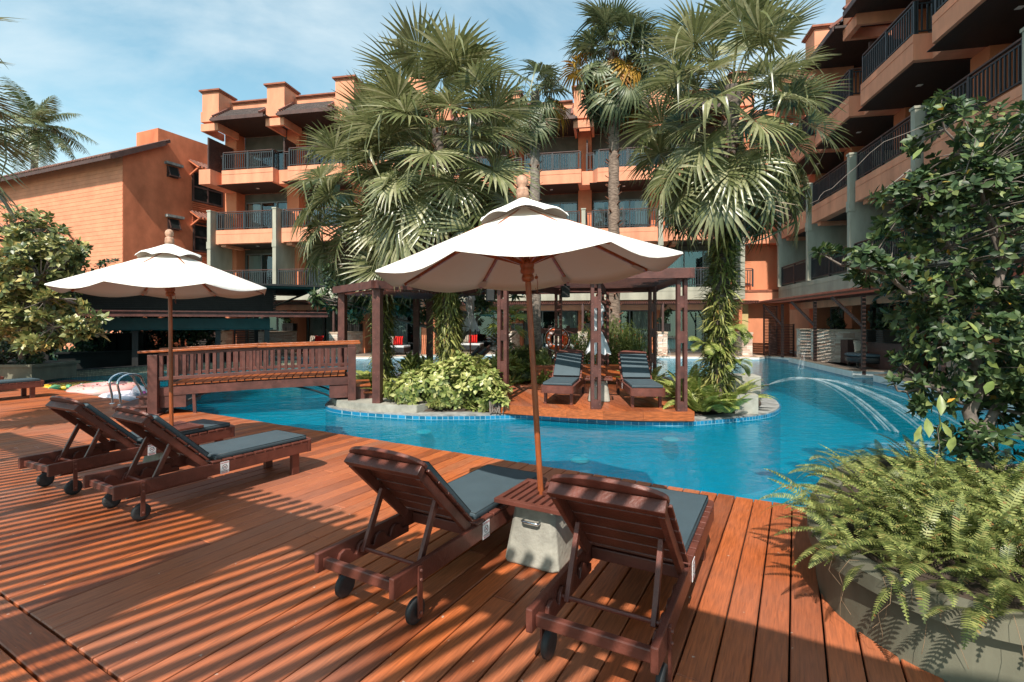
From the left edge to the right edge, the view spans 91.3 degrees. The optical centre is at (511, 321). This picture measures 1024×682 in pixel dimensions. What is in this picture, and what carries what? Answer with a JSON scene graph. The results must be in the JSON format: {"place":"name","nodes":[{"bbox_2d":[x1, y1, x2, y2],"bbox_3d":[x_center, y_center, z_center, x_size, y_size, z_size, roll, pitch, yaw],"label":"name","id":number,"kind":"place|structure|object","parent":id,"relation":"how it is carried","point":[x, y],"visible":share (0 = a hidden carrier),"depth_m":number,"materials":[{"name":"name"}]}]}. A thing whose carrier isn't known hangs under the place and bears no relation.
{"place":"outdoors","nodes":[
{"label":"outdoors","id":0,"kind":"place"},
{"bbox_2d":[0,77,96,172],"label":"coconut palm","id":1,"kind":"object","parent":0,"point":[41,114],"visible":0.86,"depth_m":33.06,"materials":[{"name":"green plant"}]},
{"bbox_2d":[0,0,845,175],"label":"sky","id":2,"kind":"structure","parent":0,"point":[129,67],"materials":[{"name":"blue"}]},
{"bbox_2d":[44,356,1023,507],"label":"pool water","id":3,"kind":"structure","parent":0,"point":[832,411],"depth_m":7.92,"materials":[{"name":"liquid"}]},
{"bbox_2d":[44,380,107,389],"bbox_3d":[-11.527,1.683,13.264,1.463,0.233,1.356,0,0,36],"label":"pineapple float","id":4,"kind":"object","parent":3,"relation":"on","point":[63,385],"visible":0.7,"depth_m":12.96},
{"bbox_2d":[66,381,139,395],"bbox_3d":[-10.098,1.693,12.411,1.480,0.342,1.480,0,0,0],"label":"doughnut float","id":5,"kind":"object","parent":3,"relation":"on","point":[96,388],"visible":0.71,"depth_m":11.95,"materials":[{"name":"white plastic"}]},
{"bbox_2d":[98,385,146,400],"bbox_3d":[-8.754,1.604,11.307,0.979,0.401,1.127,0,0,-28],"label":"bird float","id":6,"kind":"object","parent":3,"relation":"on","point":[130,395],"visible":0.58,"depth_m":11.07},
{"bbox_2d":[58,359,301,378],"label":"mosaic bar wall","id":7,"kind":"structure","parent":3,"relation":"in","point":[90,372],"depth_m":16.68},
{"bbox_2d":[275,350,989,393],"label":"terrace","id":8,"kind":"structure","parent":0,"point":[689,354],"depth_m":25.30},
{"bbox_2d":[2,303,111,359],"bbox_3d":[-18.228,-0.116,19.412,5.617,3.868,2.000,0,0,10],"label":"dark shrub","id":9,"kind":"object","parent":8,"relation":"on","point":[82,345],"visible":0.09,"depth_m":18.88,"materials":[{"name":"green plant"}]},
{"bbox_2d":[0,128,224,349],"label":"orange house","id":10,"kind":"structure","parent":8,"relation":"on","point":[128,204],"depth_m":27.66,"materials":[{"name":"paint"}]},
{"bbox_2d":[164,161,183,178],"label":"window","id":11,"kind":"structure","parent":10,"relation":"in","point":[173,172],"depth_m":28.22,"materials":[{"name":"glass"}]},
{"bbox_2d":[165,214,184,230],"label":"window","id":12,"kind":"structure","parent":10,"relation":"in","point":[173,224],"depth_m":28.23,"materials":[{"name":"glass"}]},
{"bbox_2d":[193,221,206,252],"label":"window","id":13,"kind":"structure","parent":10,"relation":"in","point":[199,232],"depth_m":29.73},
{"bbox_2d":[192,172,222,207],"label":"window","id":14,"kind":"structure","parent":10,"relation":"in","point":[201,194],"depth_m":30.02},
{"bbox_2d":[86,258,222,349],"bbox_3d":[-15.887,-0.532,21.995,6.542,4.686,2.035,0,0,0],"label":"dark hedge","id":15,"kind":"object","parent":8,"relation":"on","point":[160,337],"visible":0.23,"depth_m":21.50,"materials":[{"name":"green plant"}]},
{"bbox_2d":[42,283,327,368],"bbox_3d":[-13.045,0.380,20.090,9.500,3.580,7.000,0,0,-31],"label":"pool bar","id":16,"kind":"object","parent":8,"relation":"on","point":[121,349],"visible":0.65,"depth_m":17.97,"materials":[{"name":"brown wood"}]},
{"bbox_2d":[258,331,296,353],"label":"stone wall","id":17,"kind":"structure","parent":8,"relation":"on","point":[282,336],"depth_m":25.81,"materials":[{"name":"grey stone"}]},
{"bbox_2d":[281,310,297,330],"bbox_3d":[-11.848,-0.261,26.692,0.849,1.492,0.683,0,0,11],"label":"slatted planter","id":18,"kind":"object","parent":17,"relation":"on","point":[287,325],"visible":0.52,"depth_m":26.53,"materials":[{"name":"plant"}]},
{"bbox_2d":[199,74,441,353],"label":"hotel building","id":19,"kind":"structure","parent":8,"relation":"on","point":[255,162],"depth_m":26.41,"materials":[{"name":"paint"}]},
{"bbox_2d":[246,253,271,282],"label":"window","id":20,"kind":"structure","parent":19,"relation":"in","point":[255,262],"depth_m":28.49,"materials":[{"name":"glass"}]},
{"bbox_2d":[246,310,286,343],"bbox_3d":[-13.632,0.480,28.237,2.950,2.300,0.228,0,0,11],"label":"window","id":21,"kind":"structure","parent":19,"relation":"in","point":[273,320],"depth_m":28.30,"materials":[{"name":"glass"}]},
{"bbox_2d":[246,201,286,228],"bbox_3d":[-13.632,-5.775,28.237,2.950,1.950,0.228,0,0,11],"label":"window","id":22,"kind":"structure","parent":19,"relation":"in","point":[251,207],"depth_m":28.46,"materials":[{"name":"glass"}]},
{"bbox_2d":[307,310,349,351],"bbox_3d":[-9.847,0.480,27.516,2.950,2.300,0.228,0,0,11],"label":"window","id":23,"kind":"structure","parent":19,"relation":"in","point":[317,324],"depth_m":27.72,"materials":[{"name":"glass"}]},
{"bbox_2d":[389,312,420,352],"bbox_3d":[-6.067,0.480,26.799,2.950,2.300,0.228,0,0,11],"label":"window","id":24,"kind":"structure","parent":19,"relation":"in","point":[403,332],"depth_m":26.85,"materials":[{"name":"glass"}]},
{"bbox_2d":[328,331,362,355],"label":"stone wall","id":25,"kind":"structure","parent":8,"relation":"on","point":[352,335],"depth_m":25.43,"materials":[{"name":"grey stone"}]},
{"bbox_2d":[436,71,789,352],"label":"hotel building","id":26,"kind":"structure","parent":8,"relation":"on","point":[573,167],"depth_m":26.84,"materials":[{"name":"paint"}]},
{"bbox_2d":[525,310,576,346],"bbox_3d":[2.234,0.480,28.477,2.950,2.300,0.228,0,0,11],"label":"window","id":27,"kind":"structure","parent":26,"relation":"in","point":[569,317],"depth_m":28.38,"materials":[{"name":"glass"}]},
{"bbox_2d":[544,202,576,221],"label":"window","id":28,"kind":"structure","parent":26,"relation":"in","point":[567,207],"depth_m":28.34,"materials":[{"name":"glass"}]},
{"bbox_2d":[593,198,647,228],"bbox_3d":[6.012,-5.775,27.759,2.950,1.950,0.228,0,0,11],"label":"window","id":29,"kind":"structure","parent":26,"relation":"in","point":[596,206],"depth_m":27.69,"materials":[{"name":"glass"}]},
{"bbox_2d":[621,310,647,351],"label":"window","id":30,"kind":"structure","parent":26,"relation":"in","point":[640,317],"depth_m":27.62,"materials":[{"name":"glass"}]},
{"bbox_2d":[665,310,709,351],"bbox_3d":[9.795,0.480,27.040,2.950,2.300,0.228,0,0,11],"label":"window","id":31,"kind":"structure","parent":26,"relation":"in","point":[671,334],"depth_m":27.33,"materials":[{"name":"glass"}]},
{"bbox_2d":[668,250,712,286],"bbox_3d":[9.795,-2.795,27.040,2.950,2.110,0.228,0,0,11],"label":"window","id":32,"kind":"structure","parent":26,"relation":"in","point":[677,264],"depth_m":27.02,"materials":[{"name":"glass"}]},
{"bbox_2d":[275,353,1018,415],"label":"terrace kerb","id":33,"kind":"structure","parent":8,"relation":"on","point":[878,376],"depth_m":17.37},
{"bbox_2d":[796,329,811,358],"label":"stone wall","id":34,"kind":"structure","parent":33,"relation":"on","point":[803,343],"depth_m":21.16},
{"bbox_2d":[859,342,920,372],"bbox_3d":[12.238,1.113,16.307,0.500,0.875,2.700,0,0,12],"label":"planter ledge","id":35,"kind":"object","parent":33,"relation":"on","point":[880,349],"visible":0.36,"depth_m":15.97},
{"bbox_2d":[866,300,891,341],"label":"potted plant","id":36,"kind":"object","parent":35,"relation":"on","point":[871,336],"visible":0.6,"depth_m":16.64,"materials":[{"name":"plant"}]},
{"bbox_2d":[876,302,918,342],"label":"potted plant","id":37,"kind":"object","parent":35,"relation":"on","point":[884,336],"visible":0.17,"depth_m":15.66,"materials":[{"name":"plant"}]},
{"bbox_2d":[657,331,667,354],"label":"stone wall","id":38,"kind":"structure","parent":8,"relation":"on","point":[662,337],"depth_m":24.32,"materials":[{"name":"beige stone"}]},
{"bbox_2d":[657,304,672,330],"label":"potted plant","id":39,"kind":"object","parent":38,"relation":"on","point":[667,313],"visible":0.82,"depth_m":25.54,"materials":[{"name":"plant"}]},
{"bbox_2d":[731,331,752,355],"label":"stone wall","id":40,"kind":"structure","parent":8,"relation":"on","point":[746,350],"depth_m":23.62,"materials":[{"name":"beige stone"}]},
{"bbox_2d":[763,306,794,355],"bbox_3d":[12.855,0.425,24.240,1.210,2.450,0.780,0,0,0],"label":"louvre screen","id":41,"kind":"object","parent":8,"relation":"on","point":[772,346],"visible":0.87,"depth_m":23.86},
{"bbox_2d":[840,339,855,363],"bbox_3d":[12.958,1.113,19.834,0.500,0.875,2.700,0,0,12],"label":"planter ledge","id":42,"kind":"object","parent":8,"relation":"on","point":[846,345],"visible":0.14,"depth_m":18.73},
{"bbox_2d":[826,301,845,328],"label":"potted plant","id":43,"kind":"object","parent":42,"relation":"on","point":[837,322],"visible":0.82,"depth_m":19.81,"materials":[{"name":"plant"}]},
{"bbox_2d":[810,329,886,361],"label":"stone wall","id":44,"kind":"structure","parent":8,"relation":"on","point":[828,346],"depth_m":19.26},
{"bbox_2d":[844,352,879,367],"bbox_3d":[12.150,1.308,17.000,1.440,0.485,1.440,0,0,14],"label":"daybed","id":45,"kind":"object","parent":8,"relation":"on","point":[852,357],"visible":0.52,"depth_m":16.68,"materials":[{"name":"grey fabric"}]},
{"bbox_2d":[756,0,1023,386],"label":"hotel building","id":46,"kind":"structure","parent":8,"relation":"on","point":[895,63],"depth_m":16.70,"materials":[{"name":"paint"}]},
{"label":"island base","id":47,"kind":"structure","parent":0,"visible":0},
{"bbox_2d":[332,396,428,412],"bbox_3d":[-2.817,1.643,10.109,1.294,0.215,2.804,0,0,-41],"label":"concrete landing","id":48,"kind":"object","parent":47,"relation":"on","point":[387,405],"visible":0.4,"depth_m":9.41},
{"bbox_2d":[325,400,780,425],"bbox_3d":[0.859,1.735,12.672,9.806,0.090,8.528,0,0,0],"label":"island tile edge","id":49,"kind":"object","parent":47,"relation":"on","point":[777,411],"visible":0.41,"depth_m":8.94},
{"bbox_2d":[327,375,778,421],"bbox_3d":[0.859,1.690,12.672,9.742,0.040,8.464,0,0,0],"label":"island coping","id":50,"kind":"object","parent":47,"relation":"on","point":[768,405],"visible":0.33,"depth_m":9.12,"materials":[{"name":"stone"}]},
{"bbox_2d":[306,259,525,346],"bbox_3d":[-2.563,-0.299,14.044,6.207,3.841,2.220,0,0,0],"label":"plumeria tree","id":51,"kind":"object","parent":50,"relation":"on","point":[356,308],"visible":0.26,"depth_m":13.78,"materials":[{"name":"green plant"}]},
{"bbox_2d":[482,389,509,413],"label":"variegated bush","id":52,"kind":"object","parent":50,"relation":"on","point":[492,400],"visible":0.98,"depth_m":9.05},
{"bbox_2d":[732,391,757,414],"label":"concrete block","id":53,"kind":"structure","parent":50,"relation":"on","point":[750,406],"depth_m":9.03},
{"bbox_2d":[423,378,760,415],"bbox_3d":[0.859,1.625,12.672,9.092,0.114,7.814,0,0,0],"label":"planting bed","id":54,"kind":"object","parent":47,"relation":"on","point":[698,413],"visible":0.04,"depth_m":9.36,"materials":[{"name":"soil"}]},
{"bbox_2d":[279,69,474,380],"bbox_3d":[-3.102,-1.886,11.930,4.780,6.993,4.330,0,0,0],"label":"fan palm","id":55,"kind":"object","parent":54,"relation":"on","point":[355,265],"visible":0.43,"depth_m":11.34,"materials":[{"name":"green plant"}]},
{"bbox_2d":[361,252,402,381],"bbox_3d":[-3.092,-0.069,12.022,1.001,3.671,1.074,0,0,0],"label":"epiphytic fern","id":56,"kind":"object","parent":54,"relation":"on","point":[390,325],"visible":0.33,"depth_m":11.87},
{"bbox_2d":[333,280,479,402],"bbox_3d":[-2.427,0.438,11.426,2.921,2.425,3.384,0,0,44],"label":"entrance pergola","id":57,"kind":"object","parent":54,"relation":"on","point":[380,290],"visible":0.78,"depth_m":10.23,"materials":[{"name":"brown wood"}]},
{"bbox_2d":[396,350,434,377],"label":"leafy clump","id":58,"kind":"object","parent":54,"relation":"on","point":[411,361],"visible":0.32,"depth_m":12.05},
{"bbox_2d":[331,0,545,362],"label":"fan palm","id":59,"kind":"object","parent":54,"relation":"on","point":[461,58],"visible":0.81,"depth_m":9.70,"materials":[{"name":"green plant"}]},
{"bbox_2d":[383,350,512,412],"bbox_3d":[-1.230,1.160,9.821,2.516,1.184,1.593,0,0,0],"label":"variegated bush","id":60,"kind":"object","parent":54,"relation":"on","point":[460,379],"visible":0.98,"depth_m":9.36,"materials":[{"name":"plant"}]},
{"bbox_2d":[426,291,471,363],"bbox_3d":[-1.359,0.087,10.686,1.076,3.078,1.001,0,0,0],"label":"epiphytic fern","id":61,"kind":"object","parent":54,"relation":"on","point":[439,315],"visible":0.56,"depth_m":10.52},
{"bbox_2d":[462,296,479,353],"bbox_3d":[-1.092,0.290,13.212,0.485,2.420,0.482,0,0,0],"label":"closed parasol","id":62,"kind":"object","parent":54,"relation":"on","point":[471,323],"visible":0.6,"depth_m":13.12,"materials":[{"name":"white fabric"}]},
{"bbox_2d":[473,304,527,340],"bbox_3d":[-0.287,0.532,14.010,1.764,2.157,1.879,0,0,0],"label":"fan palm","id":63,"kind":"object","parent":54,"relation":"on","point":[515,315],"visible":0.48,"depth_m":13.85,"materials":[{"name":"green plant"}]},
{"bbox_2d":[489,349,525,385],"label":"leafy clump","id":64,"kind":"object","parent":54,"relation":"on","point":[515,365],"visible":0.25,"depth_m":12.05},
{"bbox_2d":[480,339,542,379],"bbox_3d":[-0.048,0.972,12.960,1.971,1.277,1.789,0,0,28],"label":"feather palm","id":65,"kind":"object","parent":54,"relation":"on","point":[518,354],"visible":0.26,"depth_m":12.61,"materials":[{"name":"green plant"}]},
{"bbox_2d":[502,59,572,350],"bbox_3d":[0.706,-3.209,15.768,2.330,9.639,3.213,0,0,-30],"label":"washingtonia palm","id":66,"kind":"object","parent":54,"relation":"on","point":[549,118],"visible":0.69,"depth_m":15.42,"materials":[{"name":"green plant"}]},
{"bbox_2d":[523,354,553,383],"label":"leafy clump","id":67,"kind":"object","parent":54,"relation":"on","point":[547,360],"visible":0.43,"depth_m":12.29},
{"bbox_2d":[541,326,577,361],"bbox_3d":[1.220,0.850,12.992,0.960,1.500,0.095,0,0,-4],"label":"lifebuoy stand","id":68,"kind":"object","parent":54,"relation":"on","point":[568,329],"visible":0.46,"depth_m":12.96,"materials":[{"name":"brown wood"}]},
{"bbox_2d":[544,327,568,351],"bbox_3d":[1.160,0.450,12.930,0.651,0.651,0.112,0,0,-4],"label":"lifebuoy","id":69,"kind":"object","parent":68,"relation":"hanging from","point":[548,339],"visible":0.88,"depth_m":12.90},
{"bbox_2d":[552,313,669,365],"bbox_3d":[2.587,0.670,13.395,3.356,1.992,2.200,0,0,0],"label":"firecracker bush","id":70,"kind":"object","parent":54,"relation":"on","point":[624,341],"visible":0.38,"depth_m":13.10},
{"bbox_2d":[556,0,667,348],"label":"washingtonia palm","id":71,"kind":"object","parent":54,"relation":"on","point":[611,97],"visible":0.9,"depth_m":14.52,"materials":[{"name":"green plant"}]},
{"bbox_2d":[658,364,707,397],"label":"fern clump","id":72,"kind":"object","parent":54,"relation":"on","point":[695,373],"visible":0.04,"depth_m":9.94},
{"bbox_2d":[652,377,720,402],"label":"fern clump","id":73,"kind":"object","parent":54,"relation":"on","point":[693,387],"visible":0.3,"depth_m":9.36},
{"bbox_2d":[661,377,747,411],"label":"fern clump","id":74,"kind":"object","parent":54,"relation":"on","point":[698,402],"visible":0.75,"depth_m":8.75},
{"bbox_2d":[699,388,752,412],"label":"fern clump","id":75,"kind":"object","parent":54,"relation":"on","point":[722,407],"visible":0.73,"depth_m":8.66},
{"bbox_2d":[614,0,856,411],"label":"fan palm","id":76,"kind":"object","parent":54,"relation":"on","point":[745,186],"visible":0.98,"depth_m":8.52,"materials":[{"name":"green plant"}]},
{"bbox_2d":[689,336,726,360],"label":"fern clump","id":77,"kind":"object","parent":76,"relation":"attached to","point":[695,346],"visible":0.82,"depth_m":8.89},
{"bbox_2d":[692,208,752,397],"bbox_3d":[3.849,-0.407,9.139,1.152,3.693,1.045,0,0,0],"label":"epiphytic fern","id":78,"kind":"object","parent":76,"relation":"attached to","point":[730,306],"visible":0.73,"depth_m":8.98,"materials":[{"name":"plant"}]},
{"bbox_2d":[703,320,752,345],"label":"fern clump","id":79,"kind":"object","parent":76,"relation":"attached to","point":[748,335],"visible":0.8,"depth_m":8.92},
{"bbox_2d":[705,355,752,376],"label":"fern clump","id":80,"kind":"object","parent":76,"relation":"attached to","point":[747,369],"visible":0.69,"depth_m":8.87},
{"bbox_2d":[728,373,767,393],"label":"concrete block","id":81,"kind":"structure","parent":54,"relation":"on","point":[744,379],"depth_m":9.70,"materials":[{"name":"grey concrete"}]},
{"bbox_2d":[735,373,776,400],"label":"fern clump","id":82,"kind":"object","parent":54,"relation":"on","point":[745,387],"visible":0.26,"depth_m":9.39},
{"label":"platform base","id":83,"kind":"structure","parent":0,"visible":0},
{"bbox_2d":[477,403,694,420],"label":"platform fascia","id":84,"kind":"structure","parent":83,"relation":"attached to","point":[610,415],"depth_m":8.45,"materials":[{"name":"brown wood"}]},
{"bbox_2d":[500,380,692,411],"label":"platform boards","id":85,"kind":"object","parent":83,"relation":"on","point":[521,395],"visible":0.28,"depth_m":9.55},
{"bbox_2d":[541,349,585,404],"bbox_3d":[1.035,1.038,9.837,0.642,0.925,1.890,0,0,15],"label":"sun lounger","id":86,"kind":"object","parent":85,"relation":"on","point":[565,378],"visible":0.99,"depth_m":10.05,"materials":[{"name":"fabric"}]},
{"bbox_2d":[536,364,620,383],"bbox_3d":[1.748,1.275,12.208,2.600,0.450,0.440,0,0,6],"label":"bench","id":87,"kind":"object","parent":85,"relation":"on","point":[610,370],"visible":0.26,"depth_m":12.02,"materials":[{"name":"brown wood"}]},
{"bbox_2d":[478,268,694,411],"bbox_3d":[1.005,0.302,10.490,4.551,2.395,3.950,0,0,7],"label":"island pergola","id":88,"kind":"object","parent":85,"relation":"on","point":[649,282],"visible":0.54,"depth_m":9.47,"materials":[{"name":"brown wood"}]},
{"bbox_2d":[585,376,612,401],"bbox_3d":[1.660,1.279,9.550,0.500,0.442,0.500,0,0,10],"label":"side table","id":89,"kind":"object","parent":85,"relation":"on","point":[605,397],"visible":0.64,"depth_m":9.37,"materials":[{"name":"stone"}]},
{"bbox_2d":[585,294,610,364],"bbox_3d":[1.648,0.475,9.612,0.485,2.050,0.482,0,0,0],"label":"closed parasol","id":90,"kind":"object","parent":89,"relation":"on","point":[605,349],"visible":0.31,"depth_m":9.53,"materials":[{"name":"white fabric"}]},
{"bbox_2d":[616,350,665,407],"bbox_3d":[2.404,1.038,9.507,0.642,0.925,1.890,0,0,4],"label":"sun lounger","id":91,"kind":"object","parent":85,"relation":"on","point":[635,375],"visible":1,"depth_m":9.73,"materials":[{"name":"fabric"}]},
{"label":"ground","id":92,"kind":"structure","parent":0,"visible":0},
{"bbox_2d":[634,503,905,681],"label":"deck base","id":93,"kind":"object","parent":92,"relation":"on","point":[789,648],"depth_m":2.84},
{"bbox_2d":[0,596,117,681],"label":"deck edge boards","id":94,"kind":"object","parent":93,"relation":"on","point":[31,650],"visible":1,"depth_m":2.47,"materials":[{"name":"wood"}]},
{"bbox_2d":[0,387,943,681],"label":"deck","id":95,"kind":"structure","parent":93,"relation":"on","point":[214,579],"depth_m":3.08,"materials":[{"name":"wood"}]},
{"bbox_2d":[0,377,43,397],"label":"sun lounger","id":96,"kind":"object","parent":95,"relation":"on","point":[24,384],"visible":1,"depth_m":10.81,"materials":[{"name":"paint"}]},
{"bbox_2d":[0,17,52,238],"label":"fan palm","id":97,"kind":"object","parent":95,"relation":"on","point":[4,143],"visible":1,"depth_m":7.64,"materials":[{"name":"green plant"}]},
{"bbox_2d":[0,360,79,379],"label":"planter box","id":98,"kind":"object","parent":95,"relation":"on","point":[51,369],"visible":0.94,"depth_m":14.12,"materials":[{"name":"concrete"}]},
{"bbox_2d":[0,335,57,363],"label":"dark shrub","id":99,"kind":"object","parent":98,"relation":"on","point":[5,346],"visible":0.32,"depth_m":14.02,"materials":[{"name":"green plant"}]},
{"bbox_2d":[0,204,113,362],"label":"variegated tree","id":100,"kind":"object","parent":98,"relation":"on","point":[30,265],"visible":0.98,"depth_m":12.14,"materials":[{"name":"plant"}]},
{"bbox_2d":[18,396,234,494],"bbox_3d":[-4.106,1.188,5.569,0.642,0.925,1.890,0,0,26],"label":"sun lounger","id":101,"kind":"object","parent":95,"relation":"on","point":[94,423],"visible":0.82,"depth_m":5.08,"materials":[{"name":"wood"}]},
{"bbox_2d":[108,372,146,404],"bbox_3d":[-7.744,1.740,10.263,0.450,1.423,0.762,0,0,29],"label":"pool ladder","id":102,"kind":"object","parent":95,"relation":"attached to","point":[119,379],"visible":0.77,"depth_m":10.06,"materials":[{"name":"silver metal"}]},
{"bbox_2d":[44,229,266,425],"bbox_3d":[-3.965,0.275,5.815,1.994,2.710,1.994,-1,-1,17],"label":"parasol","id":103,"kind":"object","parent":95,"relation":"on","point":[169,270],"visible":1,"depth_m":5.63,"materials":[{"name":"fabric"}]},
{"bbox_2d":[143,421,203,462],"bbox_3d":[-3.955,1.429,5.780,0.500,0.442,0.500,0,0,29],"label":"side table","id":104,"kind":"object","parent":95,"relation":"on","point":[181,425],"visible":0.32,"depth_m":5.73,"materials":[{"name":"wood"}]},
{"bbox_2d":[83,406,310,520],"bbox_3d":[-2.933,1.188,4.940,0.642,0.925,1.890,0,0,31],"label":"sun lounger","id":105,"kind":"object","parent":95,"relation":"on","point":[206,461],"visible":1,"depth_m":4.56,"materials":[{"name":"paint"}]},
{"bbox_2d":[112,340,383,415],"bbox_3d":[-4.896,1.054,9.840,4.570,1.314,1.290,0,0,-18],"label":"footbridge","id":106,"kind":"object","parent":95,"relation":"on","point":[191,388],"visible":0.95,"depth_m":9.43,"materials":[{"name":"brown wood"}]},
{"bbox_2d":[315,446,546,624],"bbox_3d":[-0.400,1.188,3.522,0.642,0.925,1.890,0,0,30],"label":"sun lounger","id":107,"kind":"object","parent":95,"relation":"on","point":[409,489],"visible":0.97,"depth_m":3.06,"materials":[{"name":"paint"}]},
{"bbox_2d":[375,175,682,496],"bbox_3d":[0.150,0.278,3.623,1.994,2.710,1.994,-3,-2,0],"label":"parasol","id":108,"kind":"object","parent":95,"relation":"on","point":[523,242],"visible":0.99,"depth_m":3.60,"materials":[{"name":"fabric"}]},
{"bbox_2d":[494,478,578,572],"bbox_3d":[0.216,1.429,3.530,0.500,0.442,0.500,0,0,29],"label":"side table","id":109,"kind":"object","parent":95,"relation":"on","point":[541,536],"visible":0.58,"depth_m":3.38,"materials":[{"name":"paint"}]},
{"bbox_2d":[526,474,713,681],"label":"sun lounger","id":110,"kind":"object","parent":95,"relation":"on","point":[659,532],"visible":1,"depth_m":2.47,"materials":[{"name":"paint"}]},
{"bbox_2d":[807,456,1023,681],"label":"curved planter","id":111,"kind":"object","parent":95,"relation":"on","point":[994,652],"visible":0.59,"depth_m":2.45,"materials":[{"name":"concrete"}]},
{"bbox_2d":[758,432,1023,649],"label":"sword ferns","id":112,"kind":"object","parent":111,"relation":"in","point":[990,509],"visible":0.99,"depth_m":2.91,"materials":[{"name":"plant"}]},
{"bbox_2d":[808,89,1023,480],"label":"ficus tree","id":113,"kind":"object","parent":111,"relation":"in","point":[990,295],"visible":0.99,"depth_m":3.81,"materials":[{"name":"green plant"}]},
{"bbox_2d":[810,113,1017,481],"bbox_3d":[2.996,-0.164,3.620,1.340,2.828,0.569,0,0,13],"label":"twining vine","id":114,"kind":"object","parent":113,"relation":"attached to","point":[941,408],"visible":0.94,"depth_m":3.51,"materials":[{"name":"green plant"}]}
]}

